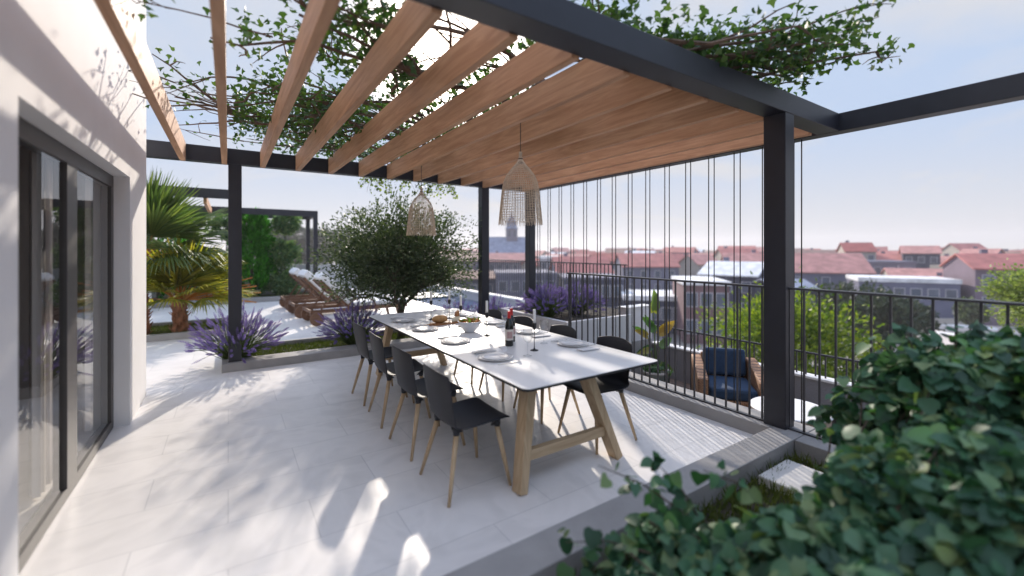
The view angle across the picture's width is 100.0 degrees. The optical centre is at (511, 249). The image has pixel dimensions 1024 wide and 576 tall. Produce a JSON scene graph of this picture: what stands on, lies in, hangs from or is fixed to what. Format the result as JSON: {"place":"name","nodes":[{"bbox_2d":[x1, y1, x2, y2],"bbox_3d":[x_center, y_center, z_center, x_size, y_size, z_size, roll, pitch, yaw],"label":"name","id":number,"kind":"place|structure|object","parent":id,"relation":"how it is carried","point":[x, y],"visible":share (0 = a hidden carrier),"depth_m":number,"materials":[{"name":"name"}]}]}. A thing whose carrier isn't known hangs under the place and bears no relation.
{"place":"outdoors","nodes":[
{"label":"outdoors","id":0,"kind":"place"},
{"bbox_2d":[148,235,201,301],"bbox_3d":[-10.374,0.129,12.592,2.206,2.863,2.274,0,0,-33],"label":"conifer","id":1,"kind":"object","parent":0,"point":[159,295],"visible":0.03,"depth_m":12.53,"materials":[{"name":"green plant"}]},
{"bbox_2d":[149,320,224,334],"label":"grass","id":2,"kind":"structure","parent":0,"point":[161,328],"depth_m":8.49,"materials":[{"name":"green plant"}]},
{"bbox_2d":[152,264,381,296],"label":"back wall","id":3,"kind":"structure","parent":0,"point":[301,266],"depth_m":15.64,"materials":[{"name":"paint"}]},
{"bbox_2d":[250,331,409,356],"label":"grass","id":4,"kind":"structure","parent":0,"point":[317,345],"depth_m":6.88,"materials":[{"name":"green plant"}]},
{"bbox_2d":[18,292,752,575],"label":"terrace floor","id":5,"kind":"structure","parent":0,"point":[206,466],"depth_m":3.08,"materials":[{"name":"white tile"}]},
{"bbox_2d":[0,0,145,575],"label":"white house","id":6,"kind":"structure","parent":5,"relation":"on","point":[72,108],"depth_m":2.79,"materials":[{"name":"paint"}]},
{"bbox_2d":[29,150,52,498],"bbox_3d":[-3.201,0.310,2.979,0.088,2.520,0.660,0,0,-33],"label":"curtain","id":7,"kind":"object","parent":6,"relation":"hanging from","point":[40,322],"visible":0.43,"depth_m":2.73,"materials":[{"name":"white fabric"}]},
{"bbox_2d":[18,116,113,573],"bbox_3d":[-2.922,0.470,2.806,0.076,2.258,2.502,0,0,-33],"label":"sliding door","id":8,"kind":"structure","parent":6,"relation":"in","point":[68,468],"depth_m":2.74,"materials":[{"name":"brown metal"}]},
{"bbox_2d":[83,177,92,431],"bbox_3d":[-3.884,0.310,4.014,0.088,2.520,0.740,0,0,-33],"label":"curtain","id":9,"kind":"object","parent":6,"relation":"hanging from","point":[87,305],"visible":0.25,"depth_m":3.73,"materials":[{"name":"white fabric"}]},
{"bbox_2d":[146,317,227,341],"bbox_3d":[-7.866,1.570,7.376,5.000,0.160,1.680,0,0,-33],"label":"palm planter","id":10,"kind":"object","parent":5,"relation":"on","point":[167,336],"visible":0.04,"depth_m":7.69,"materials":[{"name":"grey concrete"}]},
{"bbox_2d":[146,165,247,334],"bbox_3d":[-6.540,0.022,7.890,2.874,3.111,2.743,0,0,-33],"label":"fan palm","id":11,"kind":"object","parent":10,"relation":"on","point":[167,215],"visible":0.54,"depth_m":7.71,"materials":[{"name":"green plant"}]},
{"bbox_2d":[146,236,260,332],"bbox_3d":[-6.133,0.622,8.207,2.155,1.931,2.253,0,0,25],"label":"fan palm","id":12,"kind":"object","parent":10,"relation":"on","point":[212,282],"visible":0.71,"depth_m":7.91,"materials":[{"name":"green plant"}]},
{"bbox_2d":[152,290,308,308],"bbox_3d":[-9.225,1.555,13.154,6.100,0.190,1.880,0,0,-33],"label":"hedge planter","id":13,"kind":"object","parent":5,"relation":"on","point":[266,299],"visible":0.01,"depth_m":13.09,"materials":[{"name":"concrete"}]},
{"bbox_2d":[204,213,245,282],"bbox_3d":[-8.828,0.147,13.236,1.141,2.828,1.088,0,0,-33],"label":"shrub","id":14,"kind":"object","parent":13,"relation":"on","point":[223,224],"visible":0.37,"depth_m":12.94,"materials":[{"name":"green plant"}]},
{"bbox_2d":[226,207,276,297],"bbox_3d":[-8.330,0.092,13.691,1.533,2.935,1.492,0,0,-33],"label":"conifer","id":15,"kind":"object","parent":13,"relation":"on","point":[257,239],"visible":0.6,"depth_m":13.45,"materials":[{"name":"green plant"}]},
{"bbox_2d":[262,265,303,295],"bbox_3d":[-7.445,1.072,14.020,1.289,1.145,1.184,0,0,-33],"label":"shrub","id":16,"kind":"object","parent":13,"relation":"on","point":[278,285],"visible":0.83,"depth_m":13.75,"materials":[{"name":"green plant"}]},
{"bbox_2d":[264,237,303,271],"bbox_3d":[-7.514,0.565,14.143,1.204,1.991,1.258,0,0,-33],"label":"shrub","id":17,"kind":"object","parent":13,"relation":"on","point":[290,252],"visible":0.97,"depth_m":13.92,"materials":[{"name":"green plant"}]},
{"bbox_2d":[270,215,303,269],"bbox_3d":[-7.534,0.129,14.342,1.054,2.864,1.050,0,0,-33],"label":"topiary tree","id":18,"kind":"object","parent":13,"relation":"on","point":[288,225],"visible":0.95,"depth_m":14.11,"materials":[{"name":"green plant"}]},
{"bbox_2d":[158,186,317,274],"bbox_3d":[-8.207,0.140,11.459,5.930,2.919,5.470,0,0,-33],"label":"pergola","id":19,"kind":"object","parent":5,"relation":"on","point":[205,194],"visible":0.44,"depth_m":13.20,"materials":[{"name":"black metal"}]},
{"bbox_2d":[279,267,356,309],"bbox_3d":[-5.242,1.048,12.056,2.160,1.110,0.960,0,0,-36],"label":"sun lounger","id":20,"kind":"object","parent":5,"relation":"on","point":[294,275],"visible":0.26,"depth_m":11.54,"materials":[{"name":"brown wood"}]},
{"bbox_2d":[222,330,426,372],"bbox_3d":[-2.021,1.570,7.443,4.970,0.160,1.250,0,0,-33],"label":"lavender planter","id":21,"kind":"object","parent":5,"relation":"on","point":[280,359],"visible":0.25,"depth_m":6.22,"materials":[{"name":"grey concrete"}]},
{"bbox_2d":[177,300,288,364],"bbox_3d":[-3.836,1.134,5.980,1.301,0.838,1.305,0,0,-33],"label":"lavender bush","id":22,"kind":"object","parent":21,"relation":"on","point":[250,346],"visible":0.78,"depth_m":5.83,"materials":[{"name":"purple plant"}]},
{"bbox_2d":[312,300,393,344],"bbox_3d":[-2.553,1.160,6.973,1.296,0.787,1.287,0,0,-33],"label":"lavender bush","id":23,"kind":"object","parent":21,"relation":"on","point":[346,331],"visible":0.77,"depth_m":6.77,"materials":[{"name":"purple plant"}]},
{"bbox_2d":[308,181,481,337],"bbox_3d":[-1.985,0.221,7.705,3.056,2.768,2.851,0,0,-33],"label":"olive tree","id":24,"kind":"object","parent":21,"relation":"on","point":[397,263],"visible":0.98,"depth_m":7.26,"materials":[{"name":"green plant"}]},
{"bbox_2d":[433,299,477,313],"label":"lavender bush","id":25,"kind":"object","parent":21,"relation":"on","point":[454,305],"visible":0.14,"depth_m":8.30,"materials":[{"name":"purple plant"}]},
{"bbox_2d":[469,294,517,319],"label":"lavender bush","id":26,"kind":"object","parent":21,"relation":"on","point":[493,304],"visible":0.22,"depth_m":8.55,"materials":[{"name":"purple plant"}]},
{"bbox_2d":[287,269,383,317],"bbox_3d":[-4.429,1.048,10.915,2.160,1.110,0.960,0,0,-36],"label":"sun lounger","id":27,"kind":"object","parent":5,"relation":"on","point":[294,307],"visible":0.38,"depth_m":10.35,"materials":[{"name":"brown wood"}]},
{"bbox_2d":[301,272,407,325],"bbox_3d":[-3.568,1.048,9.866,2.160,1.110,0.960,0,0,-36],"label":"sun lounger","id":28,"kind":"object","parent":5,"relation":"on","point":[309,313],"visible":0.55,"depth_m":9.47,"materials":[{"name":"brown wood"}]},
{"bbox_2d":[351,322,407,405],"bbox_3d":[-1.463,1.189,4.708,0.512,0.824,0.491,0,0,-34],"label":"dining chair","id":29,"kind":"object","parent":5,"relation":"on","point":[361,341],"visible":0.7,"depth_m":4.51,"materials":[{"name":"black plastic"}]},
{"bbox_2d":[368,331,430,428],"bbox_3d":[-1.103,1.189,4.155,0.512,0.824,0.491,0,0,-31],"label":"dining chair","id":30,"kind":"object","parent":5,"relation":"on","point":[382,365],"visible":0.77,"depth_m":3.98,"materials":[{"name":"black plastic"}]},
{"bbox_2d":[388,345,465,460],"bbox_3d":[-0.719,1.189,3.566,0.512,0.824,0.491,0,0,-35],"label":"dining chair","id":31,"kind":"object","parent":5,"relation":"on","point":[405,374],"visible":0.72,"depth_m":3.38,"materials":[{"name":"black plastic"}]},
{"bbox_2d":[419,363,511,507],"bbox_3d":[-0.338,1.189,2.982,0.512,0.824,0.491,0,0,-33],"label":"dining chair","id":32,"kind":"object","parent":5,"relation":"on","point":[474,413],"visible":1,"depth_m":2.88,"materials":[{"name":"grey plastic"}]},
{"bbox_2d":[453,309,501,384],"bbox_3d":[-0.410,1.189,5.410,0.512,0.824,0.491,0,0,-33],"label":"dining chair","id":33,"kind":"object","parent":5,"relation":"on","point":[495,313],"visible":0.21,"depth_m":5.47,"materials":[{"name":"black plastic"}]},
{"bbox_2d":[479,316,536,401],"bbox_3d":[-0.041,1.189,4.851,0.512,0.824,0.491,0,0,-35],"label":"dining chair","id":34,"kind":"object","parent":5,"relation":"on","point":[525,321],"visible":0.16,"depth_m":4.94,"materials":[{"name":"black plastic"}]},
{"bbox_2d":[369,308,657,495],"bbox_3d":[-0.361,1.237,4.463,1.285,0.753,3.554,0,0,-33],"label":"dining table","id":35,"kind":"object","parent":5,"relation":"on","point":[551,362],"visible":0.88,"depth_m":3.27,"materials":[{"name":"white laminate"}]},
{"bbox_2d":[440,337,470,343],"bbox_3d":[-0.524,0.850,3.997,0.284,0.020,0.284,0,0,-33],"label":"dinner plate","id":36,"kind":"object","parent":35,"relation":"on","point":[455,340],"visible":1,"depth_m":4.01,"materials":[{"name":"white ceramic"}]},
{"bbox_2d":[458,320,480,332],"bbox_3d":[-0.443,0.802,4.489,0.250,0.116,0.250,0,0,-33],"label":"salad bowl","id":37,"kind":"object","parent":35,"relation":"on","point":[469,327],"visible":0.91,"depth_m":4.41,"materials":[{"name":"white ceramic"}]},
{"bbox_2d":[478,352,513,360],"bbox_3d":[-0.129,0.850,3.398,0.284,0.020,0.284,0,0,-33],"label":"dinner plate","id":38,"kind":"object","parent":35,"relation":"on","point":[496,356],"visible":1,"depth_m":3.41,"materials":[{"name":"white ceramic"}]},
{"bbox_2d":[505,311,512,346],"bbox_3d":[-0.025,0.705,3.841,0.075,0.310,0.076,0,0,-11],"label":"wine bottle","id":39,"kind":"object","parent":35,"relation":"on","point":[509,333],"visible":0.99,"depth_m":3.81,"materials":[{"name":"black glass"}]},
{"bbox_2d":[557,340,588,346],"bbox_3d":[0.550,0.850,3.886,0.284,0.020,0.284,0,0,-33],"label":"dinner plate","id":40,"kind":"object","parent":35,"relation":"on","point":[573,343],"visible":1,"depth_m":3.89,"materials":[{"name":"white ceramic"}]},
{"bbox_2d":[513,325,579,423],"bbox_3d":[0.345,1.189,4.266,0.512,0.824,0.491,0,0,-32],"label":"dining chair","id":41,"kind":"object","parent":5,"relation":"on","point":[566,330],"visible":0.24,"depth_m":4.32,"materials":[{"name":"black plastic"}]},
{"bbox_2d":[93,0,1023,429],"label":"pergola","id":42,"kind":"object","parent":5,"relation":"on","point":[623,100],"visible":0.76,"depth_m":3.62,"materials":[{"name":"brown wood"}]},
{"bbox_2d":[358,177,457,198],"bbox_3d":[-1.698,-1.040,7.289,1.779,0.381,0.220,0,0,-33],"label":"vine spray","id":43,"kind":"object","parent":42,"relation":"hanging from","point":[381,182],"visible":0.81,"depth_m":7.21,"materials":[{"name":"green plant"}]},
{"bbox_2d":[406,166,435,235],"bbox_3d":[-1.209,-0.725,5.733,0.389,1.090,0.388,0,0,37],"label":"pendant lamp","id":44,"kind":"object","parent":42,"relation":"hanging from","point":[424,221],"visible":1,"depth_m":5.66,"materials":[{"name":"beige wicker"}]},
{"bbox_2d":[498,123,542,226],"bbox_3d":[0.075,-0.755,3.788,0.388,1.090,0.389,0,0,-33],"label":"pendant lamp","id":45,"kind":"object","parent":42,"relation":"hanging from","point":[521,162],"visible":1,"depth_m":3.72,"materials":[{"name":"beige wicker"}]},
{"bbox_2d":[433,0,919,134],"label":"climbing vine","id":46,"kind":"object","parent":42,"relation":"on","point":[763,53],"visible":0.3,"depth_m":3.05,"materials":[{"name":"green plant"}]},
{"bbox_2d":[557,336,637,454],"bbox_3d":[0.731,1.189,3.682,0.512,0.824,0.491,0,0,-33],"label":"dining chair","id":47,"kind":"object","parent":5,"relation":"on","point":[618,382],"visible":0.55,"depth_m":3.69,"materials":[{"name":"black plastic"}]},
{"bbox_2d":[443,421,814,575],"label":"kerb wall","id":48,"kind":"structure","parent":5,"relation":"on","point":[541,553],"depth_m":2.45,"materials":[{"name":"grey concrete"}]},
{"bbox_2d":[417,297,497,311],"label":"pool water","id":49,"kind":"structure","parent":0,"point":[437,303],"depth_m":13.30,"materials":[{"name":"blue liquid"}]},
{"bbox_2d":[443,253,477,270],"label":"house","id":50,"kind":"structure","parent":0,"point":[465,259],"depth_m":105.24,"materials":[{"name":"stone"}]},
{"bbox_2d":[438,271,494,293],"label":"house","id":51,"kind":"structure","parent":0,"point":[476,281],"depth_m":66.70,"materials":[{"name":"stone"}]},
{"bbox_2d":[489,251,524,270],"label":"house","id":52,"kind":"structure","parent":0,"point":[507,256],"depth_m":119.22,"materials":[{"name":"tile"}]},
{"bbox_2d":[149,255,875,381],"bbox_3d":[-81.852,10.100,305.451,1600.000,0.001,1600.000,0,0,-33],"label":"ground","id":53,"kind":"structure","parent":0,"point":[688,346],"depth_m":45.23,"materials":[{"name":"white concrete"}]},
{"bbox_2d":[279,226,319,264],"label":"tree","id":54,"kind":"object","parent":53,"relation":"on","point":[294,238],"visible":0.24,"depth_m":115.71,"materials":[{"name":"green plant"}]},
{"bbox_2d":[295,224,344,263],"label":"tree","id":55,"kind":"object","parent":53,"relation":"on","point":[303,237],"visible":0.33,"depth_m":116.78,"materials":[{"name":"green plant"}]},
{"bbox_2d":[489,216,524,252],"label":"church","id":56,"kind":"structure","parent":53,"relation":"on","point":[511,242],"depth_m":147.58,"materials":[{"name":"stone"}]},
{"bbox_2d":[388,291,648,374],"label":"apartment block","id":57,"kind":"structure","parent":53,"relation":"on","point":[637,349],"depth_m":7.82,"materials":[{"name":"paint"}]},
{"bbox_2d":[424,284,524,306],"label":"parapet wall","id":58,"kind":"structure","parent":57,"relation":"on","point":[471,295],"depth_m":13.61,"materials":[{"name":"paint"}]},
{"bbox_2d":[427,258,627,303],"bbox_3d":[-0.739,0.825,13.287,0.030,1.050,11.090,0,0,-33],"label":"railing","id":59,"kind":"object","parent":58,"relation":"on","point":[576,263],"visible":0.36,"depth_m":11.69,"materials":[{"name":"grey metal"}]},
{"bbox_2d":[499,306,631,371],"bbox_3d":[1.203,1.725,8.206,2.150,1.150,2.030,0,0,-33],"label":"planter box","id":60,"kind":"object","parent":57,"relation":"on","point":[545,324],"visible":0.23,"depth_m":7.38,"materials":[{"name":"paint"}]},
{"bbox_2d":[515,281,579,317],"bbox_3d":[0.659,0.882,7.664,1.243,0.661,1.191,0,0,-33],"label":"lavender bush","id":61,"kind":"object","parent":60,"relation":"on","point":[543,306],"visible":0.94,"depth_m":7.53,"materials":[{"name":"purple plant"}]},
{"bbox_2d":[551,281,607,314],"bbox_3d":[1.246,0.887,8.042,1.154,0.652,1.204,0,0,-33],"label":"lavender bush","id":62,"kind":"object","parent":60,"relation":"on","point":[579,300],"visible":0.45,"depth_m":7.89,"materials":[{"name":"purple plant"}]},
{"bbox_2d":[618,304,651,341],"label":"end wall","id":63,"kind":"structure","parent":57,"relation":"on","point":[637,317],"depth_m":7.86,"materials":[{"name":"paint"}]},
{"bbox_2d":[625,371,771,434],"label":"kerb wall","id":64,"kind":"structure","parent":57,"relation":"on","point":[744,423],"depth_m":4.19,"materials":[{"name":"grey concrete"}]},
{"bbox_2d":[651,341,867,425],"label":"parapet wall","id":65,"kind":"structure","parent":57,"relation":"on","point":[811,387],"depth_m":5.96,"materials":[{"name":"white paint"}]},
{"bbox_2d":[656,325,858,381],"bbox_3d":[4.945,1.567,4.625,0.030,0.315,8.270,0,0,-33],"label":"railing","id":66,"kind":"object","parent":65,"relation":"on","point":[796,350],"visible":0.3,"depth_m":6.54,"materials":[{"name":"grey metal"}]},
{"bbox_2d":[795,430,835,468],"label":"kerb wall","id":67,"kind":"structure","parent":57,"relation":"on","point":[806,445],"depth_m":3.29,"materials":[{"name":"grey concrete"}]},
{"bbox_2d":[567,272,1023,443],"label":"railing","id":68,"kind":"object","parent":67,"relation":"on","point":[912,297],"visible":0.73,"depth_m":4.02,"materials":[{"name":"grey metal"}]},
{"bbox_2d":[621,289,676,333],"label":"house","id":69,"kind":"structure","parent":53,"relation":"on","point":[661,300],"depth_m":51.80,"materials":[{"name":"white glass"}]},
{"bbox_2d":[671,276,730,344],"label":"house","id":70,"kind":"structure","parent":53,"relation":"on","point":[720,293],"depth_m":45.92,"materials":[{"name":"brick"}]},
{"bbox_2d":[686,292,697,306],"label":"window","id":71,"kind":"structure","parent":70,"relation":"in","point":[687,293],"depth_m":46.01,"materials":[{"name":"grey glass"}]},
{"bbox_2d":[686,319,697,333],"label":"window","id":72,"kind":"structure","parent":70,"relation":"in","point":[687,320],"depth_m":46.01,"materials":[{"name":"grey glass"}]},
{"bbox_2d":[700,292,712,307],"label":"window","id":73,"kind":"structure","parent":70,"relation":"in","point":[701,293],"depth_m":45.65,"materials":[{"name":"grey glass"}]},
{"bbox_2d":[716,293,728,307],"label":"window","id":74,"kind":"structure","parent":70,"relation":"in","point":[719,301],"depth_m":45.34,"materials":[{"name":"grey glass"}]},
{"bbox_2d":[752,278,819,329],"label":"house","id":75,"kind":"structure","parent":53,"relation":"on","point":[805,283],"depth_m":52.52,"materials":[{"name":"stone"}]},
{"bbox_2d":[696,266,884,381],"bbox_3d":[10.949,5.343,16.767,7.501,9.516,7.364,0,0,-5],"label":"tree","id":76,"kind":"object","parent":53,"relation":"on","point":[811,331],"visible":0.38,"depth_m":15.76,"materials":[{"name":"green plant"}]},
{"bbox_2d":[813,277,875,335],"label":"tree","id":77,"kind":"object","parent":53,"relation":"on","point":[847,287],"visible":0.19,"depth_m":49.35,"materials":[{"name":"green plant"}]},
{"bbox_2d":[829,283,930,354],"bbox_3d":[34.032,6.655,39.830,6.547,6.894,7.490,0,0,-33],"label":"tree","id":78,"kind":"object","parent":53,"relation":"on","point":[900,312],"visible":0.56,"depth_m":38.78,"materials":[{"name":"green plant"}]},
{"bbox_2d":[876,251,902,260],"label":"house","id":79,"kind":"structure","parent":53,"relation":"on","point":[882,256],"depth_m":111.48,"materials":[{"name":"tile"}]},
{"bbox_2d":[846,275,961,317],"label":"house","id":80,"kind":"structure","parent":53,"relation":"on","point":[934,286],"depth_m":60.79,"materials":[{"name":"white glass"}]},
{"bbox_2d":[945,289,957,297],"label":"window","id":81,"kind":"structure","parent":80,"relation":"in","point":[949,293],"depth_m":59.23,"materials":[{"name":"grey glass"}]},
{"bbox_2d":[975,257,1023,331],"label":"tree","id":82,"kind":"object","parent":53,"relation":"on","point":[1011,289],"visible":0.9,"depth_m":10.83,"materials":[{"name":"green plant"}]},
{"bbox_2d":[494,269,556,299],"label":"house","id":83,"kind":"structure","parent":0,"point":[520,282],"depth_m":63.95,"materials":[{"name":"stone"}]},
{"bbox_2d":[539,256,551,269],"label":"house","id":84,"kind":"structure","parent":0,"point":[544,258],"depth_m":98.00,"materials":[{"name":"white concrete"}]},
{"bbox_2d":[549,253,614,287],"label":"house","id":85,"kind":"structure","parent":0,"point":[579,259],"depth_m":77.13,"materials":[{"name":"tile"}]},
{"bbox_2d":[146,0,1023,252],"label":"sky","id":86,"kind":"structure","parent":0,"point":[958,177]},
{"bbox_2d":[558,273,625,308],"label":"house","id":87,"kind":"structure","parent":0,"point":[609,304],"depth_m":57.82,"materials":[{"name":"stone"}]},
{"bbox_2d":[613,250,680,289],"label":"house","id":88,"kind":"structure","parent":0,"point":[656,265],"depth_m":92.06,"materials":[{"name":"tile"}]},
{"bbox_2d":[662,246,696,254],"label":"house","id":89,"kind":"structure","parent":0,"point":[677,250],"depth_m":164.07,"materials":[{"name":"tile"}]},
{"bbox_2d":[670,378,689,389],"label":"deck","id":90,"kind":"structure","parent":0,"point":[679,383],"depth_m":7.38,"materials":[{"name":"grey"}]},
{"bbox_2d":[635,289,673,382],"bbox_3d":[2.303,1.467,6.966,0.830,1.666,0.519,0,0,-3],"label":"potted plant","id":91,"kind":"object","parent":90,"relation":"on","point":[661,342],"visible":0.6,"depth_m":6.94,"materials":[{"name":"green plant"}]},
{"bbox_2d":[751,396,832,428],"bbox_3d":[3.337,2.100,5.163,0.850,0.400,0.850,0,0,-33],"label":"coffee table","id":92,"kind":"object","parent":90,"relation":"on","point":[755,403],"visible":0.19,"depth_m":5.17,"materials":[{"name":"white stone"}]},
{"bbox_3d":[2.420,2.293,6.181,1.350,0.009,1.450,0,0,-33],"label":"rug","id":93,"kind":"object","parent":90,"relation":"on","visible":0},
{"bbox_2d":[691,347,763,406],"bbox_3d":[3.130,1.896,6.246,0.900,0.805,0.927,0,0,17],"label":"armchair","id":94,"kind":"object","parent":93,"relation":"on","point":[755,376],"visible":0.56,"depth_m":6.23,"materials":[{"name":"fabric"}]},
{"bbox_2d":[678,254,717,275],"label":"house","id":95,"kind":"structure","parent":0,"point":[699,262],"depth_m":108.67,"materials":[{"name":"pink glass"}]},
{"bbox_2d":[574,450,828,575],"bbox_3d":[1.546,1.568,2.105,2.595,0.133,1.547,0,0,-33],"label":"grass","id":96,"kind":"structure","parent":0,"point":[734,500],"depth_m":2.75,"materials":[{"name":"green plant"}]},
{"bbox_2d":[556,320,1023,575],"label":"ivy bush","id":97,"kind":"object","parent":96,"relation":"on","point":[922,474],"visible":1,"depth_m":1.77,"materials":[{"name":"green plant"}]},
{"bbox_2d":[758,459,822,498],"bbox_3d":[1.986,1.605,2.962,0.420,0.070,0.355,0,0,-33],"label":"stepping stone","id":98,"kind":"object","parent":96,"relation":"on","point":[797,476],"visible":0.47,"depth_m":2.99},
{"bbox_2d":[697,257,763,322],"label":"house","id":99,"kind":"structure","parent":0,"point":[724,269],"depth_m":60.49,"materials":[{"name":"stone"}]},
{"bbox_2d":[713,246,758,260],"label":"house","id":100,"kind":"structure","parent":0,"point":[719,252],"depth_m":111.58,"materials":[{"name":"tile"}]},
{"bbox_2d":[721,250,876,301],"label":"house","id":101,"kind":"structure","parent":0,"point":[834,268],"depth_m":77.30,"materials":[{"name":"tile"}]},
{"bbox_2d":[836,240,877,259],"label":"house","id":102,"kind":"structure","parent":0,"point":[868,250],"depth_m":111.72,"materials":[{"name":"tile"}]},
{"bbox_2d":[867,260,916,274],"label":"house","id":103,"kind":"structure","parent":0,"point":[878,266],"depth_m":96.89,"materials":[{"name":"stone"}]},
{"bbox_2d":[879,265,942,275],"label":"house","id":104,"kind":"structure","parent":0,"point":[900,270],"depth_m":88.47,"materials":[{"name":"tile"}]},
{"bbox_2d":[898,246,942,268],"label":"house","id":105,"kind":"structure","parent":0,"point":[925,256],"depth_m":104.99,"materials":[{"name":"red tile"}]},
{"bbox_2d":[893,324,1020,350],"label":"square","id":106,"kind":"structure","parent":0,"point":[945,341],"depth_m":52.90,"materials":[{"name":"white concrete"}]},
{"bbox_2d":[899,292,946,336],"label":"tree","id":107,"kind":"object","parent":106,"relation":"on","point":[924,308],"visible":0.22,"depth_m":42.51,"materials":[{"name":"green plant"}]},
{"bbox_2d":[935,318,963,323],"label":"wall","id":108,"kind":"structure","parent":106,"relation":"on","point":[946,320],"depth_m":57.85,"materials":[{"name":"white paint"}]},
{"bbox_2d":[951,296,991,329],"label":"tree","id":109,"kind":"object","parent":106,"relation":"on","point":[968,313],"visible":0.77,"depth_m":51.51,"materials":[{"name":"green plant"}]},
{"bbox_2d":[939,249,1023,326],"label":"house","id":110,"kind":"structure","parent":106,"relation":"on","point":[967,269],"depth_m":58.58,"materials":[{"name":"stone"}]},
{"bbox_2d":[941,243,986,255],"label":"house","id":111,"kind":"structure","parent":0,"point":[950,249],"depth_m":146.87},
{"bbox_2d":[959,247,1004,252],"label":"house","id":112,"kind":"structure","parent":0,"point":[975,250],"depth_m":114.92,"materials":[{"name":"tile"}]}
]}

